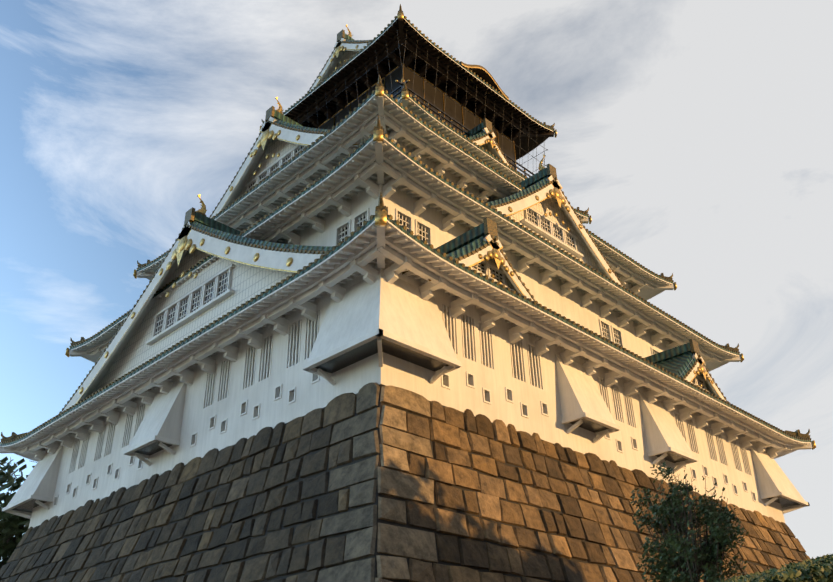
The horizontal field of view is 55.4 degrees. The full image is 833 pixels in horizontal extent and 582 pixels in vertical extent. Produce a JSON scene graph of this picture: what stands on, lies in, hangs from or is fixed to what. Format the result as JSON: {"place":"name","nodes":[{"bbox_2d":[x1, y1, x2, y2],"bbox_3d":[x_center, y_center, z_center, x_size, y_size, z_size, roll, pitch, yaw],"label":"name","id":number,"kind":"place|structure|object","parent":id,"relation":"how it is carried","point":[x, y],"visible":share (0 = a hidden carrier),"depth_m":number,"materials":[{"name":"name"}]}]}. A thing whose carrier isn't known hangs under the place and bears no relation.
{"place":"outdoors","nodes":[
{"label":"outdoors","id":0,"kind":"place"},
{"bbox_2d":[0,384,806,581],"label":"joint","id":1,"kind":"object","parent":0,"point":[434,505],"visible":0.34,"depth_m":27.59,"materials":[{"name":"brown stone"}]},
{"bbox_2d":[11,146,798,512],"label":"windows","id":2,"kind":"structure","parent":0,"point":[367,350],"depth_m":33.86,"materials":[{"name":"black"}]},
{"bbox_2d":[0,0,832,560],"label":"sky","id":3,"kind":"structure","parent":0,"point":[695,137],"materials":[{"name":"blue"}]},
{"bbox_2d":[298,33,547,175],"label":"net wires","id":4,"kind":"object","parent":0,"point":[434,100],"visible":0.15,"depth_m":55.03,"materials":[{"name":"black metal"}]},
{"bbox_2d":[65,13,815,449],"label":"roof ornaments","id":5,"kind":"object","parent":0,"point":[185,243],"visible":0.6,"depth_m":45.28},
{"bbox_2d":[630,460,748,581],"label":"wall shrub","id":6,"kind":"object","parent":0,"point":[667,573],"depth_m":18.96,"materials":[{"name":"green plant"}]},
{"label":"ground","id":7,"kind":"structure","parent":0,"visible":0},
{"bbox_2d":[0,456,36,568],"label":"tree","id":8,"kind":"object","parent":7,"relation":"on","point":[10,524],"depth_m":61.53,"materials":[{"name":"green plant"}]},
{"bbox_2d":[0,382,809,581],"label":"stone base blocks","id":9,"kind":"structure","parent":7,"relation":"on","point":[587,520],"depth_m":28.47,"materials":[{"name":"brown stone"}]},
{"bbox_2d":[0,19,811,518],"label":"castle","id":10,"kind":"structure","parent":9,"relation":"on","point":[380,247],"depth_m":40.30,"materials":[{"name":"white paint"}]},
{"bbox_2d":[7,40,804,528],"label":"castle walls","id":11,"kind":"structure","parent":9,"relation":"on","point":[399,308],"depth_m":36.10,"materials":[{"name":"white paint"}]},
{"bbox_2d":[91,51,356,394],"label":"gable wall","id":12,"kind":"structure","parent":11,"relation":"attached to","point":[248,282],"depth_m":42.30,"materials":[{"name":"white paint"}]},
{"bbox_2d":[0,17,810,470],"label":"roof tiles","id":13,"kind":"object","parent":11,"relation":"on","point":[676,359],"visible":0.1,"depth_m":41.83,"materials":[{"name":"green tile"}]},
{"bbox_2d":[0,4,810,443],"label":"castle tile ends","id":14,"kind":"object","parent":13,"relation":"attached to","point":[490,226],"visible":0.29,"depth_m":42.70,"materials":[{"name":"green tile"}]},
{"bbox_2d":[307,55,533,177],"bbox_3d":[-0.475,-9.639,60.151,15.900,8.000,14.700,25,-38,-39],"label":"castle lacquer","id":15,"kind":"object","parent":11,"relation":"attached to","point":[470,121],"visible":0.21,"depth_m":56.43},
{"bbox_2d":[480,144,710,391],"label":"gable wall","id":16,"kind":"structure","parent":11,"relation":"attached to","point":[547,205],"depth_m":47.41,"materials":[{"name":"white paint"}]},
{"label":"low stone wall","id":17,"kind":"object","parent":7,"relation":"on","visible":0},
{"bbox_2d":[716,554,832,581],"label":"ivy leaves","id":18,"kind":"object","parent":17,"relation":"on","point":[821,567],"visible":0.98,"depth_m":6.35,"materials":[{"name":"green plant"}]}
]}

